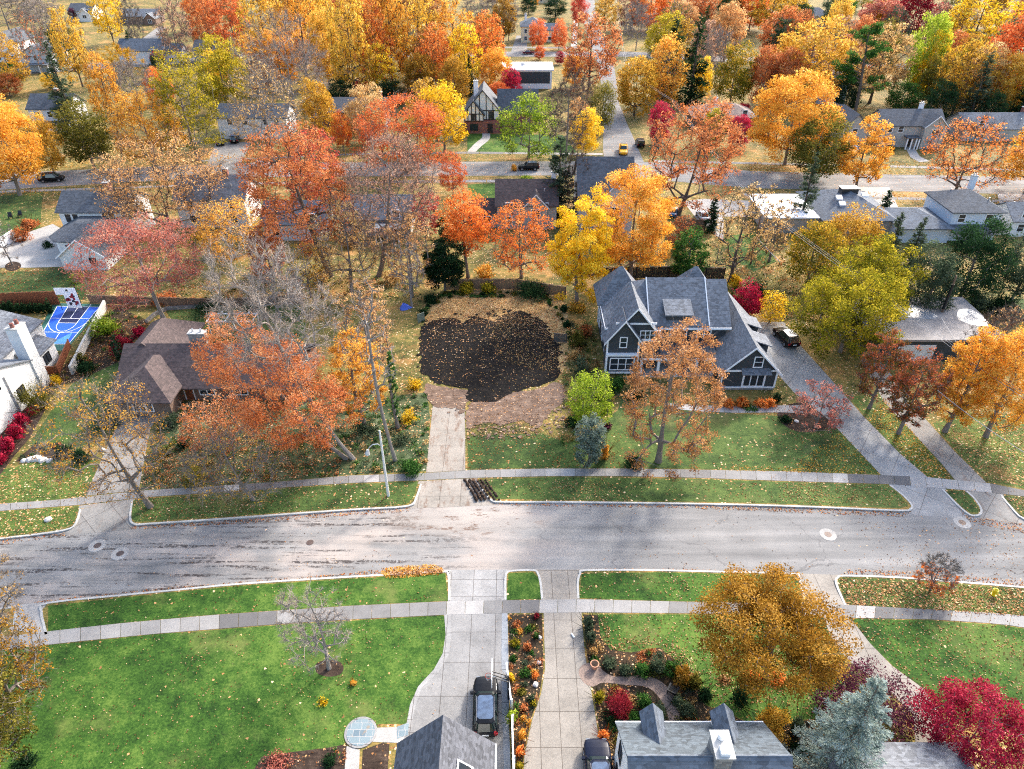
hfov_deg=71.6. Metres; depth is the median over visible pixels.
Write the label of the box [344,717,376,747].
patio
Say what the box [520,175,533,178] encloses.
shrub
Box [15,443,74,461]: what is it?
garden bed
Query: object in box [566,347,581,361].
shrub
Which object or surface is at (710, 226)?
conifer tree
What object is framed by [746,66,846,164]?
deciduous tree
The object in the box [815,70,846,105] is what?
house
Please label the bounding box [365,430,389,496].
street lamp
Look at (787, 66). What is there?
deciduous tree
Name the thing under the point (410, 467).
shrub
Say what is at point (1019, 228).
window
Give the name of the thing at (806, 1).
deciduous tree
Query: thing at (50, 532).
kerb
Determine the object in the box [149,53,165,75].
deciduous tree
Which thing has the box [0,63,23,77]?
deciduous tree
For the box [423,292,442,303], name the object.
shrub
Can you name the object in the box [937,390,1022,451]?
power line
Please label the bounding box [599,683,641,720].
japanese maple
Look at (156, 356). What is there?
house
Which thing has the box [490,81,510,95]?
deciduous tree
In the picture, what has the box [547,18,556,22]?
deciduous tree
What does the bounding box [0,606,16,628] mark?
kerb
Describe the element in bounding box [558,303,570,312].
shrub
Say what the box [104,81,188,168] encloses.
deciduous tree
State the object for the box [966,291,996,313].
shrub
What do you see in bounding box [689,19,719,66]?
deciduous tree
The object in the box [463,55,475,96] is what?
conifer tree
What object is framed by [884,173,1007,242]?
house
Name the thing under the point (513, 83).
deciduous tree
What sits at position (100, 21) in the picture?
deciduous tree
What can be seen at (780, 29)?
deciduous tree
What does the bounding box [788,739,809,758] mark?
shrub
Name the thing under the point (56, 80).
conifer tree
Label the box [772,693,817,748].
shrub
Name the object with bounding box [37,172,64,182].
parked car
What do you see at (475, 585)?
driveway apron
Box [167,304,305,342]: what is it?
lawn
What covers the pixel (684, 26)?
deciduous tree
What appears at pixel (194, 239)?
shrub
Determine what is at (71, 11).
deciduous tree
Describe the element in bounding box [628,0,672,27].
deciduous tree
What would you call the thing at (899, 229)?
conifer tree
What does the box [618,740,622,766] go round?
window
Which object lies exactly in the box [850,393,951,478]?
lawn
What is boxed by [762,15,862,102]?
deciduous tree
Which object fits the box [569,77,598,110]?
deciduous tree
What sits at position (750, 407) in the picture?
shrub
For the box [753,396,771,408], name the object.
shrub
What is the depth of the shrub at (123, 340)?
94.03 m
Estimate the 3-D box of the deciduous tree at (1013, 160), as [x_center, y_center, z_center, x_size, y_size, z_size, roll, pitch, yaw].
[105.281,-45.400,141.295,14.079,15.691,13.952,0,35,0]
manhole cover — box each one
[88,539,106,551]
[111,547,128,559]
[306,540,313,544]
[819,528,836,540]
[953,517,970,527]
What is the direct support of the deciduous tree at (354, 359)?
on the wild ground at (359, 454)
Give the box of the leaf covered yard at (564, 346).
[424,289,569,374]
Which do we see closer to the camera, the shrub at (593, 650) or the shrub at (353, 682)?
the shrub at (353, 682)
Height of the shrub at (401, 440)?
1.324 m
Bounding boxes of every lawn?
[0,191,42,235]
[0,270,91,301]
[0,459,97,502]
[0,506,78,535]
[0,615,445,768]
[29,361,118,449]
[48,573,447,630]
[132,481,417,521]
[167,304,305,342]
[467,134,576,152]
[467,183,494,200]
[467,392,878,473]
[480,477,907,507]
[507,572,540,599]
[579,572,801,600]
[597,614,852,720]
[724,232,775,271]
[838,578,1023,614]
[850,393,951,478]
[853,619,1023,732]
[932,413,1023,487]
[945,490,977,512]
[978,299,1023,327]
[1004,495,1023,513]
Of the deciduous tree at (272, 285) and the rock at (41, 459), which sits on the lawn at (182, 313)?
the deciduous tree at (272, 285)
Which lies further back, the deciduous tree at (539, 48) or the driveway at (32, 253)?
the deciduous tree at (539, 48)
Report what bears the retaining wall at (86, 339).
on the ground at (404, 332)
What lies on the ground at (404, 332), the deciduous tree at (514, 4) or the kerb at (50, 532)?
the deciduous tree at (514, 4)
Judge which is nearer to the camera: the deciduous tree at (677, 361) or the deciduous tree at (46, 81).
the deciduous tree at (677, 361)
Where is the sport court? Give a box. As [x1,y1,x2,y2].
[42,303,99,350]
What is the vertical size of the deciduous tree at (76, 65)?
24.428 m
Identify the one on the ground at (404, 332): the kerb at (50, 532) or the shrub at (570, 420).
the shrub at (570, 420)
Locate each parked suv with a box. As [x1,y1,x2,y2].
[229,134,239,142]
[470,676,500,736]
[518,161,539,170]
[582,738,613,768]
[772,327,800,347]
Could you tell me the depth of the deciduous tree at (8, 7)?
306.71 m
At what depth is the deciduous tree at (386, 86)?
203.94 m
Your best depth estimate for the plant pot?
56.71 m
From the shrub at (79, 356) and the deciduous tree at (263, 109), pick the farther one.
the deciduous tree at (263, 109)
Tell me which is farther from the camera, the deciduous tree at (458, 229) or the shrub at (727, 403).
the deciduous tree at (458, 229)
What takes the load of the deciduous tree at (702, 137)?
on the ground at (404, 332)
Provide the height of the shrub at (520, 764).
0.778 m
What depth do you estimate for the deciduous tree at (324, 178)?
103.71 m
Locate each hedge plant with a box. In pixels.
[0,299,15,310]
[3,300,18,312]
[7,298,28,313]
[11,301,37,313]
[20,299,33,313]
[22,299,41,313]
[34,302,50,313]
[38,298,56,312]
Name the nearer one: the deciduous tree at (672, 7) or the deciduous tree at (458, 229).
the deciduous tree at (458, 229)
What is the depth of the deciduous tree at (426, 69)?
201.00 m
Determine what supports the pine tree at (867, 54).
on the ground at (404, 332)
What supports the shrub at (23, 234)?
on the ground at (404, 332)
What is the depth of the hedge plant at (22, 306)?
104.06 m
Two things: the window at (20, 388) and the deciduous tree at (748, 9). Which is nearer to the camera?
the window at (20, 388)
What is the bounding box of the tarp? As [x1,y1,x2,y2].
[400,303,411,310]
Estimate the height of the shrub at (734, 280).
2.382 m
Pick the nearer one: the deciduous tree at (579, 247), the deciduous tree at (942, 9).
the deciduous tree at (579, 247)
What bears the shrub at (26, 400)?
on the ground at (404, 332)
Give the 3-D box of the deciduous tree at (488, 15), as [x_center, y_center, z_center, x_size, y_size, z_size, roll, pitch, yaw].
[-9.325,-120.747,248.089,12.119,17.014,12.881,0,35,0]
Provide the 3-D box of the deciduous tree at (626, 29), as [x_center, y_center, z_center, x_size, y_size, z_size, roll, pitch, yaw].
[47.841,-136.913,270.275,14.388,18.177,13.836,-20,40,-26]
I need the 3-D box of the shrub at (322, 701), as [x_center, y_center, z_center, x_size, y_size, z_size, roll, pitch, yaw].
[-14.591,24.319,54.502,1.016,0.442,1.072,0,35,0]
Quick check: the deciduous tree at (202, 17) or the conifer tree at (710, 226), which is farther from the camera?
the deciduous tree at (202, 17)
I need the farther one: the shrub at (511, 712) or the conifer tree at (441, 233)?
the conifer tree at (441, 233)
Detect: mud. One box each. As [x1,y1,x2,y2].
[424,383,468,408]
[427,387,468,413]
[463,478,499,501]
[464,382,565,428]
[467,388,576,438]
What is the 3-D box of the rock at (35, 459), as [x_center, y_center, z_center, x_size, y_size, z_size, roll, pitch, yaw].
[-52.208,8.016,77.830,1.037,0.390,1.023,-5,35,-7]
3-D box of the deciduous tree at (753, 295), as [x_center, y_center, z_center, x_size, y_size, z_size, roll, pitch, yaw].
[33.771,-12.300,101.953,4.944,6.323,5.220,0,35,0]
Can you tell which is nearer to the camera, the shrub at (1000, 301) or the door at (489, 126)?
the shrub at (1000, 301)
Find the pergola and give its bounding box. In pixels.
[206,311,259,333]
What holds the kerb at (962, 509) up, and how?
on the road at (504, 536)
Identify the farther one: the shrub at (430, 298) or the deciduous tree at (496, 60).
the deciduous tree at (496, 60)
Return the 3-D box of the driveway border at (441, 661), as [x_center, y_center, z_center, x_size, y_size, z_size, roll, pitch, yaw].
[-6.247,22.717,57.067,1.581,0.001,10.418,8,36,11]
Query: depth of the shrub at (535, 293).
107.80 m
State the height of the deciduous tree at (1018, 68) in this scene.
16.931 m
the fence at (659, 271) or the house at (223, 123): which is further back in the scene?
the house at (223, 123)
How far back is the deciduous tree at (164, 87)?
154.74 m
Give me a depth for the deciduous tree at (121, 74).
195.01 m
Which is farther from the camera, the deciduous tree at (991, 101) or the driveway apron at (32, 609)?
the deciduous tree at (991, 101)
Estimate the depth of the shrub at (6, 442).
78.47 m
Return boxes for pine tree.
[831,21,892,111]
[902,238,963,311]
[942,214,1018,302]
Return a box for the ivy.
[386,351,400,428]
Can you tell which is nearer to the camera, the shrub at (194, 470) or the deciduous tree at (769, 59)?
the shrub at (194, 470)
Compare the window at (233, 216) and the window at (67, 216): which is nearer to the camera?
the window at (67, 216)
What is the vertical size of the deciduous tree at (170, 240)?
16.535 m
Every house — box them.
[0,26,35,62]
[0,310,59,433]
[18,41,70,73]
[25,87,89,133]
[49,179,155,269]
[67,3,101,21]
[103,318,320,415]
[116,38,189,64]
[119,9,165,24]
[171,166,261,226]
[192,40,242,63]
[214,103,296,138]
[260,200,334,240]
[310,91,390,131]
[340,194,416,242]
[394,715,496,768]
[463,79,538,132]
[472,170,558,229]
[502,62,553,88]
[520,13,558,42]
[573,156,634,237]
[593,266,782,389]
[613,703,792,768]
[685,96,758,129]
[747,185,895,236]
[805,7,824,27]
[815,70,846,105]
[821,742,973,768]
[829,104,868,148]
[867,101,949,149]
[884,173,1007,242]
[945,106,1023,140]
[996,201,1023,236]
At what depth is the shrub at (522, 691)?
55.02 m
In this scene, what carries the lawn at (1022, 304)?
on the ground at (404, 332)
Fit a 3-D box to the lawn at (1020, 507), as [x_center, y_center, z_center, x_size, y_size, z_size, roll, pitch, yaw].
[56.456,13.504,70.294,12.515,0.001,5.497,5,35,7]
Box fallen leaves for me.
[0,151,1023,767]
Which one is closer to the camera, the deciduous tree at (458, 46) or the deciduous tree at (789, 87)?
the deciduous tree at (789, 87)
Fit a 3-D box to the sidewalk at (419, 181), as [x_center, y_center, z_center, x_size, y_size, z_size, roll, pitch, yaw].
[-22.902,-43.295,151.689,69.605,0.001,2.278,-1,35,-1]
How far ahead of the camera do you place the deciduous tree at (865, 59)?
208.79 m
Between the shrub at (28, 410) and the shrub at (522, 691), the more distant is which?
the shrub at (28, 410)
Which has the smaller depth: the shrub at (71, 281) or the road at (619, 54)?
the shrub at (71, 281)
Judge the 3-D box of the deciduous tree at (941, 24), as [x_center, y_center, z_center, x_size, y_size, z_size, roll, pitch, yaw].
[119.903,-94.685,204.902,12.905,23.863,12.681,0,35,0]
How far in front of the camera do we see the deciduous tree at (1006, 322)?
92.67 m
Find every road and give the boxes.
[0,52,949,73]
[0,161,1023,193]
[0,503,1023,607]
[582,0,644,165]
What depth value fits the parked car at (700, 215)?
133.34 m
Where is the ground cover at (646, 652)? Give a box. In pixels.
[18,228,911,767]
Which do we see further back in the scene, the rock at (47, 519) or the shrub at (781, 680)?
the rock at (47, 519)
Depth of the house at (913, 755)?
47.73 m
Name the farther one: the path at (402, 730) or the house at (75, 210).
the house at (75, 210)
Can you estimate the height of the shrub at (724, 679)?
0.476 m
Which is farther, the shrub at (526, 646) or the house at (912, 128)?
the house at (912, 128)
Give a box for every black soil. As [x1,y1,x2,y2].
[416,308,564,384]
[419,310,560,401]
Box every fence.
[0,291,59,304]
[44,339,70,374]
[87,294,301,307]
[446,278,517,289]
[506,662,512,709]
[511,714,514,768]
[517,279,565,297]
[604,266,725,278]
[684,218,706,229]
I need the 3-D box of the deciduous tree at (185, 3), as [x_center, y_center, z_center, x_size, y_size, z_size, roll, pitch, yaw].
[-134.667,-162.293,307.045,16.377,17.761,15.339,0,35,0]
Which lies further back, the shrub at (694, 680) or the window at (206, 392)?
the window at (206, 392)
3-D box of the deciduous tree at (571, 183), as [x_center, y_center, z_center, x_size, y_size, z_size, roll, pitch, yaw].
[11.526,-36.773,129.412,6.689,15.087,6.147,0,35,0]
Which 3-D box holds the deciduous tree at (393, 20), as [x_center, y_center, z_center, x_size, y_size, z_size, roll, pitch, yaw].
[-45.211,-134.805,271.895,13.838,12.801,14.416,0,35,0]
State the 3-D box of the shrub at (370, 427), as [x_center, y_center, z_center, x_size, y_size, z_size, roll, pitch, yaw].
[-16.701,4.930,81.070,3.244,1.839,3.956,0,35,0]
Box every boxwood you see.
[320,749,337,768]
[768,391,786,403]
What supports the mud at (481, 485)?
on the driveway apron at (446, 493)
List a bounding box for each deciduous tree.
[0,0,35,29]
[0,31,31,87]
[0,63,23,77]
[0,72,23,95]
[0,93,46,195]
[0,101,23,149]
[0,220,23,264]
[0,548,25,636]
[0,588,55,726]
[0,652,39,767]
[6,5,49,76]
[13,0,59,26]
[14,366,176,511]
[18,110,66,171]
[21,0,68,44]
[38,73,56,89]
[39,23,74,52]
[46,4,89,86]
[46,29,70,65]
[49,97,113,168]
[58,209,204,317]
[67,8,76,19]
[80,47,124,131]
[85,0,125,44]
[85,118,234,232]
[95,42,144,82]
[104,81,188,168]
[106,56,155,103]
[115,0,145,37]
[142,66,175,98]
[146,44,226,160]
[149,51,164,63]
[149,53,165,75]
[151,0,193,64]
[171,414,290,508]
[174,388,248,451]
[179,0,219,30]
[185,0,226,41]
[187,307,365,459]
[190,32,250,108]
[190,193,262,263]
[193,222,354,459]
[197,47,246,91]
[206,0,250,58]
[219,0,240,30]
[221,52,310,160]
[227,3,331,119]
[227,31,271,92]
[230,111,353,276]
[233,0,285,58]
[237,253,306,322]
[245,219,287,281]
[252,26,301,88]
[272,0,303,30]
[272,573,352,675]
[273,0,326,74]
[278,29,315,66]
[279,128,339,199]
[284,239,326,297]
[297,75,337,141]
[299,0,341,45]
[304,5,341,84]
[306,188,380,292]
[319,0,348,19]
[321,124,445,276]
[323,0,376,92]
[323,15,343,51]
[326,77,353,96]
[326,323,388,427]
[329,109,351,150]
[329,277,394,378]
[331,21,362,71]
[340,279,386,392]
[341,0,385,22]
[341,81,388,142]
[348,88,446,169]
[349,268,398,461]
[352,79,370,92]
[353,0,395,85]
[363,0,414,80]
[364,41,401,95]
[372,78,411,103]
[383,208,439,297]
[385,18,408,50]
[387,239,425,306]
[390,0,443,76]
[400,51,439,100]
[401,0,451,27]
[403,76,451,144]
[410,25,445,86]
[410,193,440,236]
[414,20,451,89]
[418,79,468,153]
[433,0,476,83]
[435,188,492,278]
[437,54,471,106]
[437,149,467,197]
[447,21,483,89]
[461,0,500,23]
[464,8,505,74]
[470,13,500,57]
[478,46,513,90]
[487,197,553,278]
[490,0,517,41]
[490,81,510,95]
[496,89,560,160]
[498,0,519,40]
[500,66,522,88]
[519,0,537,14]
[528,18,548,46]
[534,45,545,59]
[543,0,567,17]
[543,65,593,167]
[545,185,615,303]
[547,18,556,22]
[550,18,567,49]
[554,50,564,64]
[560,143,589,214]
[562,55,582,85]
[563,9,627,88]
[565,367,615,428]
[566,95,589,135]
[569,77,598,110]
[569,107,603,153]
[570,0,590,23]
[586,80,618,129]
[593,163,680,276]
[594,0,622,30]
[615,55,659,116]
[617,0,646,30]
[618,305,729,481]
[620,0,657,50]
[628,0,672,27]
[640,10,685,55]
[645,31,690,107]
[646,89,750,218]
[647,46,680,101]
[647,100,675,139]
[660,0,693,31]
[666,0,702,29]
[666,214,695,247]
[668,224,711,274]
[672,18,701,60]
[682,0,721,22]
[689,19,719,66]
[689,562,863,704]
[693,56,713,100]
[699,22,742,83]
[702,107,730,143]
[708,179,789,282]
[709,39,758,102]
[710,1,748,61]
[715,0,743,27]
[725,114,753,144]
[733,276,765,316]
[736,0,772,30]
[746,43,783,103]
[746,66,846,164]
[747,0,804,30]
[756,4,810,55]
[757,198,798,261]
[759,289,787,322]
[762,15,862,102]
[765,15,805,60]
[766,45,810,103]
[781,0,810,24]
[782,219,849,284]
[785,107,859,182]
[785,262,914,360]
[791,2,815,26]
[791,8,815,37]
[791,376,853,432]
[797,35,837,82]
[806,19,840,53]
[808,654,927,744]
[820,0,847,30]
[823,232,930,320]
[825,13,859,46]
[826,0,855,34]
[829,1,858,15]
[829,201,887,251]
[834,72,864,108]
[836,112,894,185]
[842,37,879,94]
[843,13,877,54]
[843,19,919,103]
[855,327,913,409]
[856,0,873,10]
[857,0,906,25]
[860,16,906,75]
[870,0,892,42]
[884,4,914,45]
[884,81,925,108]
[885,345,955,434]
[893,0,948,37]
[903,675,1023,768]
[904,10,954,96]
[912,28,957,100]
[912,551,964,596]
[914,53,953,108]
[919,1,954,43]
[919,111,1023,192]
[923,78,960,120]
[932,35,1002,115]
[933,323,1009,432]
[935,0,972,23]
[937,0,1023,47]
[946,29,969,66]
[949,7,985,53]
[949,37,984,89]
[950,32,992,81]
[952,39,1012,109]
[959,301,1023,393]
[963,322,1023,437]
[976,89,1011,111]
[980,0,1010,28]
[983,306,1023,347]
[988,8,1023,92]
[988,51,1023,111]
[989,228,1023,300]
[990,48,1023,111]
[994,15,1023,53]
[994,127,1023,192]
[1008,0,1023,28]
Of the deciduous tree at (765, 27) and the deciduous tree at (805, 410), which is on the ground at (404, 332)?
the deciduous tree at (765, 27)
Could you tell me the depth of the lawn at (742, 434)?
79.39 m
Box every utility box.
[417,312,424,322]
[554,333,566,342]
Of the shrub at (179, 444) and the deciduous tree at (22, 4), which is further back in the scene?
the deciduous tree at (22, 4)
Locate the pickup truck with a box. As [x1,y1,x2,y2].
[618,143,628,154]
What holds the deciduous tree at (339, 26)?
on the ground at (404, 332)
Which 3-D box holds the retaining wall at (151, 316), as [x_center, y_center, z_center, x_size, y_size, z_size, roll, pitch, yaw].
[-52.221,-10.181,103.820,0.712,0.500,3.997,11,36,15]
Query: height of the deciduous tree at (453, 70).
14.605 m
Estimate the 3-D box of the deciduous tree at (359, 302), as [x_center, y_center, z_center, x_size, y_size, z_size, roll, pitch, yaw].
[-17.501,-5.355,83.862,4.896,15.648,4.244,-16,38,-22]
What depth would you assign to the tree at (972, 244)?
100.46 m
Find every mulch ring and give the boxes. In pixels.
[5,261,20,270]
[316,660,343,676]
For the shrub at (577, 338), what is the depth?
96.07 m
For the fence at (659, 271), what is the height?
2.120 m
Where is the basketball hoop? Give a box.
[485,661,508,699]
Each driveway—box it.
[0,224,62,267]
[86,416,156,495]
[144,27,161,37]
[207,142,250,173]
[404,613,503,768]
[426,405,464,472]
[510,36,527,54]
[524,612,598,768]
[686,199,750,238]
[758,322,926,476]
[823,616,945,741]
[856,344,985,482]
[859,187,897,206]
[998,194,1023,202]
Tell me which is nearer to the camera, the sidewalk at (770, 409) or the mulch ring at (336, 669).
the mulch ring at (336, 669)
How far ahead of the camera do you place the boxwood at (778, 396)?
86.21 m
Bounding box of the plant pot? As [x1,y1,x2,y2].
[590,659,598,669]
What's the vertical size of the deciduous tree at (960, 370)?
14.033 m
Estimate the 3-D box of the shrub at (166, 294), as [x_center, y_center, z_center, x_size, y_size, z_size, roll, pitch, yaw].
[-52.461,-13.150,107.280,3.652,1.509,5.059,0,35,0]
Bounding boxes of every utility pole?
[751,215,760,263]
[941,276,956,312]
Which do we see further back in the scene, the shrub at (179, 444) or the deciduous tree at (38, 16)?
the deciduous tree at (38, 16)
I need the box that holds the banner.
[52,284,83,309]
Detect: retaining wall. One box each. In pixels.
[68,300,106,374]
[145,307,166,322]
[165,301,295,309]
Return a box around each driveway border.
[407,614,451,726]
[501,613,510,768]
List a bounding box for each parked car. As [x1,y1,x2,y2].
[0,231,12,250]
[37,172,64,182]
[522,50,534,53]
[667,207,678,216]
[696,210,710,220]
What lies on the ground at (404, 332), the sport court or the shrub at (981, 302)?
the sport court
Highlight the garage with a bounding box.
[844,297,1009,360]
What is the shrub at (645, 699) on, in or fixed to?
on the garden bed at (623, 657)
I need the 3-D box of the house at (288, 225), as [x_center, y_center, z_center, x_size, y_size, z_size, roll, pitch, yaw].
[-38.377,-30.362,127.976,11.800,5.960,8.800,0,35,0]
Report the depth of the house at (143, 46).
251.76 m
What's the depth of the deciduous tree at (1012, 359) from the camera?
75.82 m
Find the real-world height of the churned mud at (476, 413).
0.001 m
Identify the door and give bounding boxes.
[112,249,122,263]
[131,404,154,411]
[183,390,196,399]
[224,129,245,138]
[487,124,492,132]
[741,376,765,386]
[897,345,936,360]
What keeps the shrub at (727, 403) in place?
on the ground at (404, 332)
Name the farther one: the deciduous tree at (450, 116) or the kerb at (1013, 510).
the deciduous tree at (450, 116)
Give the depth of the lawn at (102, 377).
84.86 m
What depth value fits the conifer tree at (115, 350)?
92.20 m
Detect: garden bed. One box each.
[0,388,53,473]
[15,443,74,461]
[49,307,149,386]
[254,744,346,768]
[362,743,388,768]
[508,614,543,768]
[583,614,820,768]
[777,402,829,431]
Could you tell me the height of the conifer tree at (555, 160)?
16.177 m
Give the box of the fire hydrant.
[990,588,998,596]
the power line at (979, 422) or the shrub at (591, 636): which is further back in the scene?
the power line at (979, 422)
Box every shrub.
[0,420,26,440]
[0,433,22,455]
[0,446,15,464]
[5,409,33,428]
[7,373,66,414]
[8,225,33,242]
[9,750,41,768]
[13,213,43,230]
[25,405,40,415]
[41,240,54,248]
[45,443,72,459]
[49,373,63,385]
[62,352,86,363]
[66,272,83,284]
[68,443,95,464]
[74,357,102,376]
[83,311,121,337]
[88,410,123,433]
[95,329,135,356]
[131,326,147,339]
[150,290,176,306]
[156,411,182,430]
[156,445,174,458]
[176,436,189,450]
[179,463,208,487]
[184,228,207,244]
[188,297,227,320]
[242,302,269,315]
[245,258,268,275]
[259,748,297,768]
[294,237,325,255]
[311,267,330,284]
[339,234,358,249]
[352,415,379,442]
[379,268,405,286]
[391,432,414,448]
[397,407,419,427]
[398,458,423,478]
[405,377,422,390]
[412,306,428,316]
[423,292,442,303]
[459,280,474,294]
[473,262,497,279]
[480,281,497,293]
[498,703,525,730]
[501,668,519,682]
[509,637,520,647]
[509,653,517,663]
[509,722,533,743]
[510,276,551,306]
[510,742,531,759]
[511,756,528,768]
[512,619,522,628]
[515,687,526,696]
[516,701,529,716]
[517,665,530,678]
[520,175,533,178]
[522,641,532,651]
[524,624,534,633]
[524,692,535,702]
[530,699,536,706]
[531,611,542,619]
[531,668,540,679]
[532,631,539,640]
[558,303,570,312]
[561,317,574,327]
[563,329,596,349]
[564,414,578,427]
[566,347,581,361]
[567,352,596,377]
[568,300,589,314]
[572,607,601,632]
[577,323,597,337]
[578,626,603,646]
[581,640,606,657]
[583,683,611,708]
[589,654,600,661]
[592,723,615,740]
[599,707,616,723]
[600,440,625,459]
[600,654,616,670]
[602,422,613,429]
[606,372,626,394]
[616,661,635,677]
[623,453,644,470]
[625,387,647,399]
[625,707,639,720]
[632,657,655,679]
[633,688,659,707]
[644,653,672,677]
[648,698,670,720]
[658,653,689,681]
[660,652,707,692]
[666,689,688,714]
[675,695,698,720]
[676,662,712,692]
[689,682,717,706]
[716,674,734,686]
[722,672,758,720]
[723,395,736,409]
[728,273,742,287]
[734,395,750,408]
[739,103,751,108]
[739,695,795,745]
[743,402,757,412]
[745,278,775,301]
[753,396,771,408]
[762,668,791,688]
[763,395,780,407]
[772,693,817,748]
[777,414,793,424]
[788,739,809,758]
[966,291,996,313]
[985,292,1022,322]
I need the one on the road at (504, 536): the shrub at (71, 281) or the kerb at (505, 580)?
the kerb at (505, 580)
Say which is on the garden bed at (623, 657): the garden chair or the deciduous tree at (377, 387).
the garden chair
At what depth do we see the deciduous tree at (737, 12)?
247.43 m
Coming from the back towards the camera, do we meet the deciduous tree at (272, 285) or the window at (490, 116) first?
the window at (490, 116)
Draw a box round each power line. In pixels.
[936,336,1022,397]
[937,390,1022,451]
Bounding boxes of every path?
[345,746,359,768]
[373,727,403,742]
[397,722,408,738]
[468,133,489,151]
[571,20,577,46]
[579,663,679,720]
[906,147,927,161]
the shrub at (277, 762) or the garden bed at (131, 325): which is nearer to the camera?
the shrub at (277, 762)
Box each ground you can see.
[0,0,1023,768]
[141,382,429,489]
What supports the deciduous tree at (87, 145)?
on the ground at (404, 332)
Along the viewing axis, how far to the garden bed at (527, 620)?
57.27 m
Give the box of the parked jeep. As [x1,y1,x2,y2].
[635,138,644,146]
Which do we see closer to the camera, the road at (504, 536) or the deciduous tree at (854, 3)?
the road at (504, 536)
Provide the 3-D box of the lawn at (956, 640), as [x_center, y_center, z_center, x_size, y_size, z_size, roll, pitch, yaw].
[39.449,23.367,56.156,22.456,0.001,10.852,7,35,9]
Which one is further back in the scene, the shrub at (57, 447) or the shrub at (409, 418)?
the shrub at (409, 418)
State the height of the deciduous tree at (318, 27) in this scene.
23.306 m
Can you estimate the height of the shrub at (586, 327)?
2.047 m
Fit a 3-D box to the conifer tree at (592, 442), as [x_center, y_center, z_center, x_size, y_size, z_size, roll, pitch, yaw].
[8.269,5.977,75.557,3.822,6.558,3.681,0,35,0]
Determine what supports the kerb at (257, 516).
on the road at (504, 536)
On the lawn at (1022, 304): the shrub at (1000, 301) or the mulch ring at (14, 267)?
the shrub at (1000, 301)
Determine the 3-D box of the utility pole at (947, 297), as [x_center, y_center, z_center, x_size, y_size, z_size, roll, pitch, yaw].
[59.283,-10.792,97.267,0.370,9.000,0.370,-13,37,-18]
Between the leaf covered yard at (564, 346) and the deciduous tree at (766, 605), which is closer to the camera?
the deciduous tree at (766, 605)
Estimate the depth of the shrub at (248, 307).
104.33 m
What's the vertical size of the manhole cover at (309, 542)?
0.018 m
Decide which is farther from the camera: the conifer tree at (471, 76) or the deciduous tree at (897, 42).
the deciduous tree at (897, 42)
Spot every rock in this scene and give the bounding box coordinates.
[31,455,40,461]
[38,456,47,463]
[44,516,51,522]
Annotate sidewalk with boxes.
[0,185,172,192]
[0,469,1023,510]
[0,599,1023,649]
[202,152,602,160]
[259,180,494,183]
[505,47,576,48]
[654,160,1022,170]
[668,403,802,412]
[745,193,1022,201]
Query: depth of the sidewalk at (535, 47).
280.46 m
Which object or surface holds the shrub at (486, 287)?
on the ground at (404, 332)
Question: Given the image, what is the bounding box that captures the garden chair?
[667,682,679,695]
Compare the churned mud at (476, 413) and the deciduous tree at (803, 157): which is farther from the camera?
the deciduous tree at (803, 157)
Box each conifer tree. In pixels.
[41,41,92,134]
[109,334,121,360]
[421,235,466,290]
[436,217,447,239]
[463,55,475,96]
[542,136,576,220]
[572,412,606,468]
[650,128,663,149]
[655,19,688,101]
[674,12,711,105]
[698,5,710,59]
[702,198,718,233]
[781,674,894,768]
[791,152,821,212]
[880,190,892,206]
[884,212,906,264]
[897,216,928,268]
[956,51,996,112]
[1004,87,1023,111]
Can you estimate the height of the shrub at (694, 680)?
1.609 m
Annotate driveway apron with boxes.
[8,601,47,632]
[61,499,138,535]
[402,478,494,508]
[445,569,507,601]
[536,569,582,599]
[796,573,846,604]
[889,484,980,519]
[965,490,1023,523]
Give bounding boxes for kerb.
[0,509,80,539]
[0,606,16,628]
[39,570,450,633]
[129,484,421,525]
[475,480,912,511]
[504,569,542,599]
[577,569,802,597]
[834,575,1023,604]
[942,489,982,516]
[1001,495,1023,519]
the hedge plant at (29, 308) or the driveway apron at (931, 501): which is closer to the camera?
the driveway apron at (931, 501)
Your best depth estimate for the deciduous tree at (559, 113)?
151.19 m
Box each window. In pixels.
[16,384,26,401]
[42,351,52,364]
[64,214,71,221]
[199,390,215,394]
[230,215,238,222]
[232,390,248,394]
[391,210,399,217]
[470,124,477,130]
[483,216,491,223]
[488,111,493,118]
[609,358,634,369]
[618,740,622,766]
[619,337,627,347]
[640,330,660,339]
[696,330,711,337]
[752,357,764,367]
[930,129,939,135]
[956,214,966,222]
[983,214,993,222]
[1015,224,1023,231]
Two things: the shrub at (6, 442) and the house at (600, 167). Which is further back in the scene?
the house at (600, 167)
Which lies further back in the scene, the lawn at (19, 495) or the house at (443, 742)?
the lawn at (19, 495)
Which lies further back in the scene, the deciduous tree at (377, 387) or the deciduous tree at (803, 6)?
the deciduous tree at (803, 6)
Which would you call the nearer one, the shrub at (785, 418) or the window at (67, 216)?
the shrub at (785, 418)

